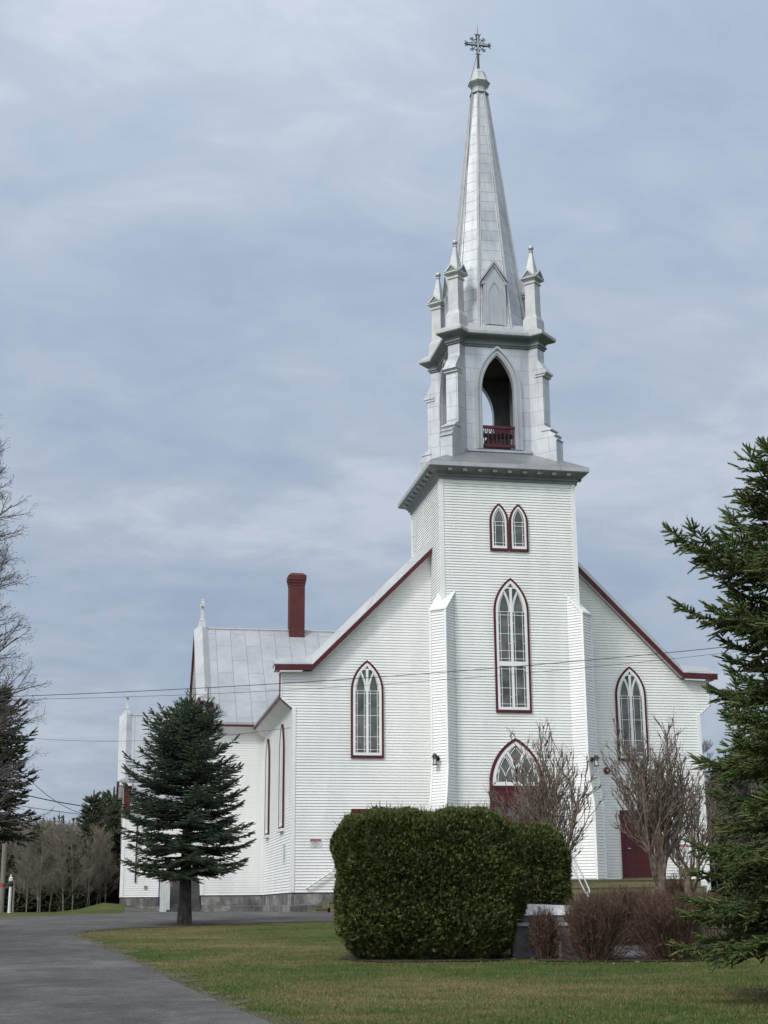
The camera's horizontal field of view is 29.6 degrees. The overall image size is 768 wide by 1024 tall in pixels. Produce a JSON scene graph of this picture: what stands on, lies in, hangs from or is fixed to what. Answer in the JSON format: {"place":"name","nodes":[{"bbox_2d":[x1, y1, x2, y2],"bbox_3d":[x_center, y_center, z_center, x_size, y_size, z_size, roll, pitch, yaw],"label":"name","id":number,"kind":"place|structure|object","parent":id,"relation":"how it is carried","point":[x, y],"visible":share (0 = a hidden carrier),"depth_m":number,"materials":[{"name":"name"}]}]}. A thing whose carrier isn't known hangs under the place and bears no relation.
{"place":"outdoors","nodes":[
{"label":"outdoors","id":0,"kind":"place"},
{"bbox_2d":[0,907,334,1023],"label":"road","id":1,"kind":"structure","parent":0,"point":[52,971],"depth_m":20.15,"materials":[{"name":"grey asphalt"}]},
{"bbox_2d":[0,648,763,699],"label":"overhead cable","id":2,"kind":"object","parent":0,"point":[378,684],"visible":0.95,"depth_m":42.34,"materials":[{"name":"black rubber"}]},
{"bbox_2d":[0,903,767,1023],"bbox_3d":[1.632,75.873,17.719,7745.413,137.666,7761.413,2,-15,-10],"label":"ground","id":3,"kind":"structure","parent":0,"point":[106,908],"depth_m":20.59,"materials":[{"name":"green plant"}]},
{"bbox_2d":[0,809,7,912],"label":"utility pole","id":4,"kind":"object","parent":3,"relation":"on","point":[3,869],"visible":0.44,"depth_m":60.12,"materials":[{"name":"grey wood"}]},
{"bbox_2d":[18,805,115,817],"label":"overhead cable","id":5,"kind":"object","parent":4,"relation":"attached to","point":[60,811],"visible":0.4,"depth_m":65.33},
{"bbox_2d":[0,831,20,895],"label":"bare tree","id":6,"kind":"object","parent":3,"relation":"on","point":[13,850],"visible":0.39,"depth_m":69.98,"materials":[{"name":"brown plant"}]},
{"bbox_2d":[7,875,13,912],"bbox_3d":[-14.915,15.273,58.053,0.250,1.590,0.238,2,-15,-10],"label":"lamp post","id":7,"kind":"object","parent":3,"relation":"on","point":[10,883],"visible":0.94,"depth_m":58.05,"materials":[{"name":"metal"}]},
{"bbox_2d":[0,841,22,911],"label":"forest conifer","id":8,"kind":"object","parent":3,"relation":"on","point":[6,893],"visible":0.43,"depth_m":69.78,"materials":[{"name":"green plant"}]},
{"bbox_2d":[7,840,19,859],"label":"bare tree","id":9,"kind":"object","parent":3,"relation":"on","point":[12,844],"visible":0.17,"depth_m":73.48,"materials":[{"name":"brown plant"}]},
{"bbox_2d":[12,880,15,912],"bbox_3d":[-15.017,15.684,58.978,0.080,1.480,0.080,2,-15,-10],"label":"wooden post","id":10,"kind":"object","parent":3,"relation":"on","point":[13,896],"visible":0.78,"depth_m":58.97,"materials":[{"name":"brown wood"}]},
{"bbox_2d":[0,684,41,847],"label":"spruce tree","id":11,"kind":"object","parent":3,"relation":"on","point":[7,833],"visible":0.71,"depth_m":51.12,"materials":[{"name":"green plant"}]},
{"bbox_2d":[5,844,40,909],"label":"bare tree","id":12,"kind":"object","parent":3,"relation":"on","point":[24,878],"visible":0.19,"depth_m":69.28,"materials":[{"name":"brown plant"}]},
{"bbox_2d":[5,828,42,911],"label":"bare tree","id":13,"kind":"object","parent":3,"relation":"on","point":[26,856],"visible":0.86,"depth_m":64.09,"materials":[{"name":"brown plant"}]},
{"bbox_2d":[0,425,53,825],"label":"maple tree","id":14,"kind":"object","parent":3,"relation":"on","point":[3,729],"visible":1,"depth_m":33.63,"materials":[{"name":"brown plant"}]},
{"bbox_2d":[13,826,43,865],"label":"bare tree","id":15,"kind":"object","parent":3,"relation":"on","point":[19,841],"visible":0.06,"depth_m":76.31,"materials":[{"name":"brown plant"}]},
{"bbox_2d":[17,828,46,911],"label":"bare tree","id":16,"kind":"object","parent":3,"relation":"on","point":[31,867],"visible":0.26,"depth_m":66.79,"materials":[{"name":"brown plant"}]},
{"bbox_2d":[4,820,67,911],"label":"forest conifer","id":17,"kind":"object","parent":3,"relation":"on","point":[45,903],"visible":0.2,"depth_m":69.68,"materials":[{"name":"green plant"}]},
{"bbox_2d":[16,828,58,911],"bbox_3d":[-15.237,15.841,64.076,1.630,3.928,2.031,7,-17,-24],"label":"bare tree","id":18,"kind":"object","parent":3,"relation":"on","point":[42,836],"visible":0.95,"depth_m":64.27,"materials":[{"name":"brown plant"}]},
{"bbox_2d":[26,820,57,911],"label":"bare tree","id":19,"kind":"object","parent":3,"relation":"on","point":[42,826],"visible":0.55,"depth_m":67.06,"materials":[{"name":"brown plant"}]},
{"bbox_2d":[20,812,78,830],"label":"woods","id":20,"kind":"object","parent":3,"relation":"on","point":[62,818],"visible":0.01,"depth_m":218.39,"materials":[{"name":"grey plant"}]},
{"bbox_2d":[33,820,75,911],"bbox_3d":[-14.803,15.928,65.151,2.037,4.354,1.875,-2,-15,6],"label":"bare tree","id":21,"kind":"object","parent":3,"relation":"on","point":[52,864],"visible":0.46,"depth_m":64.99,"materials":[{"name":"brown plant"}]},
{"bbox_2d":[47,825,70,896],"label":"bare tree","id":22,"kind":"object","parent":3,"relation":"on","point":[61,856],"visible":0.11,"depth_m":66.86,"materials":[{"name":"brown plant"}]},
{"bbox_2d":[51,821,66,906],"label":"bare tree","id":23,"kind":"object","parent":3,"relation":"on","point":[58,832],"visible":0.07,"depth_m":72.23,"materials":[{"name":"brown plant"}]},
{"bbox_2d":[35,823,84,910],"bbox_3d":[-14.138,15.697,64.017,2.208,4.152,2.001,-8,-17,26],"label":"bare tree","id":24,"kind":"object","parent":3,"relation":"on","point":[59,854],"visible":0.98,"depth_m":64.00,"materials":[{"name":"brown plant"}]},
{"bbox_2d":[40,830,82,892],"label":"bare tree","id":25,"kind":"object","parent":3,"relation":"on","point":[55,858],"visible":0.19,"depth_m":67.16,"materials":[{"name":"brown plant"}]},
{"bbox_2d":[53,845,84,910],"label":"forest conifer","id":26,"kind":"object","parent":3,"relation":"on","point":[68,901],"visible":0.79,"depth_m":64.29,"materials":[{"name":"green plant"}]},
{"bbox_2d":[47,822,94,909],"bbox_3d":[-13.655,15.674,64.093,2.138,4.134,1.716,-4,-15,12],"label":"bare tree","id":27,"kind":"object","parent":3,"relation":"on","point":[73,832],"visible":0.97,"depth_m":64.17,"materials":[{"name":"brown plant"}]},
{"bbox_2d":[65,836,83,905],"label":"bare tree","id":28,"kind":"object","parent":3,"relation":"on","point":[77,851],"visible":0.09,"depth_m":68.43,"materials":[{"name":"brown plant"}]},
{"bbox_2d":[55,790,119,911],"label":"forest conifer","id":29,"kind":"object","parent":3,"relation":"on","point":[94,801],"visible":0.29,"depth_m":69.14,"materials":[{"name":"green plant"}]},
{"bbox_2d":[76,817,98,907],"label":"bare tree","id":30,"kind":"object","parent":3,"relation":"on","point":[84,850],"visible":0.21,"depth_m":69.12,"materials":[{"name":"brown plant"}]},
{"bbox_2d":[75,836,107,906],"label":"bare tree","id":31,"kind":"object","parent":3,"relation":"on","point":[95,862],"visible":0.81,"depth_m":66.16,"materials":[{"name":"brown plant"}]},
{"bbox_2d":[77,835,108,905],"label":"bare tree","id":32,"kind":"object","parent":3,"relation":"on","point":[89,855],"visible":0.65,"depth_m":66.94,"materials":[{"name":"brown plant"}]},
{"bbox_2d":[70,786,121,842],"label":"forest conifer","id":33,"kind":"object","parent":3,"relation":"on","point":[107,801],"visible":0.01,"depth_m":76.71,"materials":[{"name":"green plant"}]},
{"bbox_2d":[82,825,116,903],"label":"bare tree","id":34,"kind":"object","parent":3,"relation":"on","point":[111,876],"visible":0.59,"depth_m":67.36,"materials":[{"name":"brown plant"}]},
{"bbox_2d":[86,823,116,904],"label":"bare tree","id":35,"kind":"object","parent":3,"relation":"on","point":[102,885],"visible":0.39,"depth_m":67.71,"materials":[{"name":"brown plant"}]},
{"bbox_2d":[89,830,119,898],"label":"bare tree","id":36,"kind":"object","parent":3,"relation":"on","point":[103,838],"visible":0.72,"depth_m":67.07,"materials":[{"name":"brown plant"}]},
{"bbox_2d":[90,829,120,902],"bbox_3d":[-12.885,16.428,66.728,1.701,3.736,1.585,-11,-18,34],"label":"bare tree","id":37,"kind":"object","parent":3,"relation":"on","point":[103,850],"visible":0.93,"depth_m":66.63,"materials":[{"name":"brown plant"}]},
{"bbox_2d":[74,826,143,904],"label":"forest conifer","id":38,"kind":"object","parent":3,"relation":"on","point":[117,838],"visible":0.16,"depth_m":70.47,"materials":[{"name":"green plant"}]},
{"bbox_2d":[102,803,121,831],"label":"forest conifer","id":39,"kind":"object","parent":3,"relation":"on","point":[114,822],"visible":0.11,"depth_m":75.32,"materials":[{"name":"green plant"}]},
{"bbox_2d":[158,876,200,911],"bbox_3d":[-7.747,14.416,55.032,1.580,1.600,1.390,2,-15,-10],"label":"cellar hatch","id":40,"kind":"object","parent":3,"relation":"on","point":[169,902],"visible":0.48,"depth_m":54.49,"materials":[{"name":"metal"}]},
{"bbox_2d":[109,676,256,923],"bbox_3d":[-5.218,7.572,38.049,3.870,6.589,3.924,2,-15,-10],"label":"spruce tree","id":41,"kind":"object","parent":3,"relation":"on","point":[182,749],"visible":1,"depth_m":37.40,"materials":[{"name":"green plant"}]},
{"bbox_2d":[153,923,213,924],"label":"bare soil","id":42,"kind":"structure","parent":3,"relation":"on","point":[185,924],"depth_m":36.99,"materials":[{"name":"brown soil"}]},
{"bbox_2d":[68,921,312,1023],"bbox_3d":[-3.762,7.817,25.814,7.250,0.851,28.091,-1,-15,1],"label":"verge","id":43,"kind":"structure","parent":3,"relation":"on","point":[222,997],"depth_m":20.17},
{"bbox_2d":[116,28,717,911],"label":"church","id":44,"kind":"structure","parent":3,"relation":"on","point":[498,576],"depth_m":49.36,"materials":[{"name":"white wood"}]},
{"bbox_2d":[10,791,118,809],"bbox_3d":[-15.879,11.090,60.910,10.699,2.463,0.041,9,-18,-32],"label":"overhead cable","id":45,"kind":"object","parent":44,"relation":"attached to","point":[69,803],"visible":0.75,"depth_m":62.19,"materials":[{"name":"black rubber"}]},
{"bbox_2d":[21,770,119,816],"bbox_3d":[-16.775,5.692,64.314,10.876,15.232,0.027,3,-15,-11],"label":"overhead cable","id":46,"kind":"object","parent":44,"relation":"attached to","point":[71,809],"visible":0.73,"depth_m":63.02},
{"bbox_2d":[36,728,286,740],"bbox_3d":[-14.027,8.463,60.131,0.013,3.913,32.707,13,-20,-40],"label":"overhead cable","id":47,"kind":"object","parent":44,"relation":"attached to","point":[150,740],"visible":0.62,"depth_m":50.22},
{"bbox_2d":[265,742,267,834],"bbox_3d":[-4.338,10.268,54.336,0.076,3.540,1.100,2,-15,-10],"label":"window","id":48,"kind":"structure","parent":44,"relation":"in","point":[266,774],"depth_m":54.49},
{"bbox_2d":[279,726,282,828],"bbox_3d":[-3.495,9.060,49.894,0.076,3.540,1.100,2,-15,-10],"label":"window","id":49,"kind":"structure","parent":44,"relation":"in","point":[281,738],"depth_m":50.03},
{"bbox_2d":[310,839,320,847],"bbox_3d":[-2.204,10.683,46.945,0.370,0.270,0.016,2,-15,-10],"label":"notice sign","id":50,"kind":"object","parent":44,"relation":"attached to","point":[315,843],"visible":1,"depth_m":46.94,"materials":[{"name":"white metal"}]},
{"bbox_2d":[306,869,333,888],"bbox_3d":[-1.706,11.553,46.745,1.647,1.084,0.126,2,-15,-10],"label":"handrail","id":51,"kind":"object","parent":44,"relation":"attached to","point":[319,879],"visible":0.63,"depth_m":46.57,"materials":[{"name":"white metal"}]},
{"bbox_2d":[351,809,368,814],"bbox_3d":[-0.510,10.808,47.220,1.120,2.310,0.080,2,-15,-10],"label":"side door","id":52,"kind":"structure","parent":44,"relation":"in","point":[359,811],"depth_m":47.41,"materials":[{"name":"metal"}]},
{"bbox_2d":[351,660,383,757],"bbox_3d":[-0.559,6.539,48.373,1.100,3.245,0.076,2,-15,-10],"label":"window","id":53,"kind":"structure","parent":44,"relation":"in","point":[367,702],"depth_m":48.31,"materials":[{"name":"white glass"}]},
{"bbox_2d":[1,645,742,696],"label":"overhead cable","id":54,"kind":"object","parent":44,"relation":"attached to","point":[368,677],"visible":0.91,"depth_m":42.21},
{"bbox_2d":[431,753,439,764],"bbox_3d":[1.635,7.895,46.475,0.232,0.365,0.276,-11,-18,33],"label":"wall lantern","id":55,"kind":"object","parent":44,"relation":"attached to","point":[435,757],"depth_m":46.41,"materials":[{"name":"metal"}]},
{"bbox_2d":[489,503,508,550],"bbox_3d":[3.881,0.506,49.134,0.650,1.660,0.076,2,-15,-10],"label":"window","id":56,"kind":"structure","parent":44,"relation":"in","point":[498,521],"depth_m":49.10,"materials":[{"name":"white glass"}]},
{"bbox_2d":[493,578,531,712],"bbox_3d":[4.232,4.380,48.147,1.200,4.500,0.076,2,-15,-10],"label":"window","id":57,"kind":"structure","parent":44,"relation":"in","point":[510,608],"depth_m":48.09,"materials":[{"name":"white glass"}]},
{"bbox_2d":[489,738,544,822],"bbox_3d":[4.284,9.519,46.752,1.800,4.490,0.090,2,-15,-10],"label":"main door","id":58,"kind":"structure","parent":44,"relation":"in","point":[497,774],"depth_m":46.97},
{"bbox_2d":[509,504,528,551],"bbox_3d":[4.550,0.534,49.253,0.650,1.660,0.076,2,-15,-10],"label":"window","id":59,"kind":"structure","parent":44,"relation":"in","point":[518,521],"depth_m":49.20,"materials":[{"name":"white glass"}]},
{"bbox_2d":[591,755,599,766],"bbox_3d":[6.873,8.075,47.273,0.276,0.365,0.232,-11,-18,33],"label":"wall lantern","id":60,"kind":"object","parent":44,"relation":"attached to","point":[595,760],"depth_m":47.22,"materials":[{"name":"metal"}]},
{"bbox_2d":[604,767,610,773],"bbox_3d":[7.563,8.749,49.293,0.244,0.244,0.108,2,-15,-10],"label":"alarm bell","id":61,"kind":"object","parent":44,"relation":"attached to","point":[607,769],"visible":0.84,"depth_m":49.26,"materials":[{"name":"red metal"}]},
{"bbox_2d":[615,666,648,760],"bbox_3d":[8.490,6.914,49.989,1.100,3.245,0.076,2,-15,-10],"label":"window","id":62,"kind":"structure","parent":44,"relation":"in","point":[630,694],"depth_m":50.00,"materials":[{"name":"white glass"}]},
{"bbox_2d":[619,810,653,878],"bbox_3d":[8.506,11.174,48.800,1.160,2.310,0.140,2,-15,-10],"label":"side door","id":63,"kind":"structure","parent":44,"relation":"in","point":[635,861],"depth_m":48.71,"materials":[{"name":"wood"}]},
{"bbox_2d":[679,844,688,851],"bbox_3d":[10.092,11.342,49.099,0.370,0.270,0.016,2,-15,-10],"label":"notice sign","id":64,"kind":"object","parent":44,"relation":"attached to","point":[684,848],"visible":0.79,"depth_m":49.10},
{"bbox_2d":[325,801,529,958],"bbox_3d":[0.728,6.314,24.624,3.462,2.784,2.892,0,-15,0],"label":"thuja hedge","id":65,"kind":"object","parent":3,"relation":"on","point":[447,882],"visible":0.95,"depth_m":23.49,"materials":[{"name":"green plant"}]},
{"bbox_2d":[338,952,517,961],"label":"bare soil","id":66,"kind":"structure","parent":3,"relation":"on","point":[504,955],"depth_m":23.51,"materials":[{"name":"brown soil"}]},
{"bbox_2d":[309,879,712,912],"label":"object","id":67,"kind":"structure","parent":3,"relation":"on","point":[594,884],"depth_m":44.77,"materials":[{"name":"brown wood"}]},
{"bbox_2d":[571,852,589,896],"bbox_3d":[5.828,11.066,43.722,0.044,2.101,2.144,2,-15,-10],"label":"handrail","id":68,"kind":"object","parent":67,"relation":"on","point":[581,874],"visible":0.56,"depth_m":43.54,"materials":[{"name":"metal"}]},
{"bbox_2d":[510,817,574,922],"bbox_3d":[2.630,7.171,28.093,2.120,2.523,2.120,0,-15,0],"label":"thuja hedge","id":69,"kind":"object","parent":3,"relation":"on","point":[548,870],"visible":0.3,"depth_m":27.46,"materials":[{"name":"green plant"}]},
{"bbox_2d":[521,902,563,958],"bbox_3d":[2.589,6.814,23.674,0.753,0.974,0.729,12,-19,-38],"label":"bare shrub","id":70,"kind":"object","parent":3,"relation":"on","point":[543,934],"visible":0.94,"depth_m":23.53,"materials":[{"name":"brown plant"}]},
{"bbox_2d":[483,718,604,858],"bbox_3d":[3.331,6.445,29.778,2.462,4.637,2.161,-4,-16,13],"label":"pollard tree","id":71,"kind":"object","parent":3,"relation":"on","point":[551,796],"visible":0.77,"depth_m":29.75,"materials":[{"name":"brown plant"}]},
{"bbox_2d":[511,904,580,957],"bbox_3d":[2.681,7.010,24.225,1.200,0.960,0.440,0,-15,0],"label":"stone memorial","id":72,"kind":"object","parent":3,"relation":"on","point":[518,949],"visible":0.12,"depth_m":24.05,"materials":[{"name":"stone"}]},
{"bbox_2d":[525,945,710,957],"bbox_3d":[4.995,7.679,25.508,5.968,0.114,3.438,2,-15,-10],"label":"gravel bed","id":73,"kind":"object","parent":3,"relation":"on","point":[627,955],"visible":0.09,"depth_m":24.48,"materials":[{"name":"grey gravel"}]},
{"bbox_2d":[588,880,651,945],"bbox_3d":[4.426,7.579,27.485,1.709,1.268,1.687,2,-15,-10],"label":"bare shrub","id":74,"kind":"object","parent":3,"relation":"on","point":[631,902],"visible":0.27,"depth_m":27.20,"materials":[{"name":"brown plant"}]},
{"bbox_2d":[532,957,738,961],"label":"bare soil","id":75,"kind":"structure","parent":3,"relation":"on","point":[623,959],"depth_m":23.11,"materials":[{"name":"brown soil"}]},
{"bbox_2d":[551,886,636,961],"bbox_3d":[3.372,6.615,23.355,1.381,1.225,1.391,2,-15,-10],"label":"bare shrub","id":76,"kind":"object","parent":75,"relation":"on","point":[594,928],"visible":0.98,"depth_m":23.16,"materials":[{"name":"brown plant"}]},
{"bbox_2d":[622,888,715,959],"bbox_3d":[4.587,6.655,23.479,1.584,1.184,1.551,2,-15,-10],"label":"bare shrub","id":77,"kind":"object","parent":75,"relation":"on","point":[662,925],"visible":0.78,"depth_m":23.22,"materials":[{"name":"brown plant"}]},
{"bbox_2d":[595,710,703,896],"bbox_3d":[5.430,6.315,29.398,2.340,4.684,2.215,2,-15,-10],"label":"pollard tree","id":78,"kind":"object","parent":3,"relation":"on","point":[655,823],"visible":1,"depth_m":29.30,"materials":[{"name":"brown plant"}]},
{"bbox_2d":[623,879,678,942],"bbox_3d":[5.106,7.676,27.952,1.542,1.261,1.505,2,-15,-10],"label":"bare shrub","id":79,"kind":"object","parent":3,"relation":"on","point":[647,891],"visible":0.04,"depth_m":27.93,"materials":[{"name":"brown plant"}]},
{"bbox_2d":[647,758,731,895],"bbox_3d":[6.831,7.476,32.812,2.090,3.996,1.995,-1,-15,4],"label":"pollard tree","id":80,"kind":"object","parent":3,"relation":"on","point":[702,839],"visible":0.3,"depth_m":32.57,"materials":[{"name":"brown plant"}]},
{"bbox_2d":[675,885,732,942],"bbox_3d":[6.027,7.744,28.001,1.600,1.148,1.648,-12,-19,36],"label":"bare shrub","id":81,"kind":"object","parent":3,"relation":"on","point":[704,894],"visible":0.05,"depth_m":27.86,"materials":[{"name":"brown plant"}]},
{"bbox_2d":[704,775,716,886],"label":"forest conifer","id":82,"kind":"object","parent":3,"relation":"on","point":[711,778],"depth_m":79.55,"materials":[{"name":"green plant"}]},
{"bbox_2d":[661,435,767,974],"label":"spruce tree","id":83,"kind":"object","parent":3,"relation":"on","point":[750,615],"visible":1,"depth_m":16.93,"materials":[{"name":"green plant"}]},
{"bbox_2d":[702,739,742,894],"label":"tree","id":84,"kind":"object","parent":3,"relation":"on","point":[706,748],"visible":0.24,"depth_m":73.23,"materials":[{"name":"brown plant"}]},
{"bbox_2d":[706,754,757,898],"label":"forest conifer","id":85,"kind":"object","parent":3,"relation":"on","point":[715,776],"visible":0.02,"depth_m":76.58,"materials":[{"name":"green plant"}]},
{"bbox_2d":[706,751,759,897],"bbox_3d":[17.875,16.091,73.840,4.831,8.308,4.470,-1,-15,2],"label":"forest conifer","id":86,"kind":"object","parent":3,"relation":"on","point":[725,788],"visible":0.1,"depth_m":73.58,"materials":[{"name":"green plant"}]},
{"bbox_2d":[706,669,767,899],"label":"tree","id":87,"kind":"object","parent":3,"relation":"on","point":[746,838],"visible":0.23,"depth_m":32.47,"materials":[{"name":"green plant"}]},
{"bbox_2d":[723,780,759,870],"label":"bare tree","id":88,"kind":"object","parent":3,"relation":"on","point":[739,811],"visible":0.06,"depth_m":72.23,"materials":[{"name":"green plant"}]},
{"bbox_2d":[730,924,766,955],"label":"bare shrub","id":89,"kind":"object","parent":3,"relation":"on","point":[752,934],"visible":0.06,"depth_m":24.11,"materials":[{"name":"brown plant"}]},
{"bbox_2d":[739,779,767,845],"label":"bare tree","id":90,"kind":"object","parent":3,"relation":"on","point":[752,823],"visible":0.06,"depth_m":69.12,"materials":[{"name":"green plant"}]},
{"bbox_2d":[0,0,767,833],"label":"sky","id":91,"kind":"structure","parent":0,"point":[227,227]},
{"bbox_2d":[666,871,693,899],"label":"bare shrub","id":92,"kind":"object","parent":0,"point":[673,881],"visible":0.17,"depth_m":32.87,"materials":[{"name":"brown plant"}]},
{"bbox_2d":[681,853,707,890],"bbox_3d":[10.312,12.204,47.988,1.018,1.874,0.048,2,-15,-10],"label":"handrail","id":93,"kind":"object","parent":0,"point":[700,867],"visible":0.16,"depth_m":48.12,"materials":[{"name":"white metal"}]},
{"bbox_2d":[699,925,735,949],"bbox_3d":[5.707,7.315,24.904,0.590,0.490,0.410,0,-15,0],"label":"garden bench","id":94,"kind":"object","parent":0,"point":[715,927],"visible":0.16,"depth_m":24.77,"materials":[{"name":"grey wood"}]}
]}

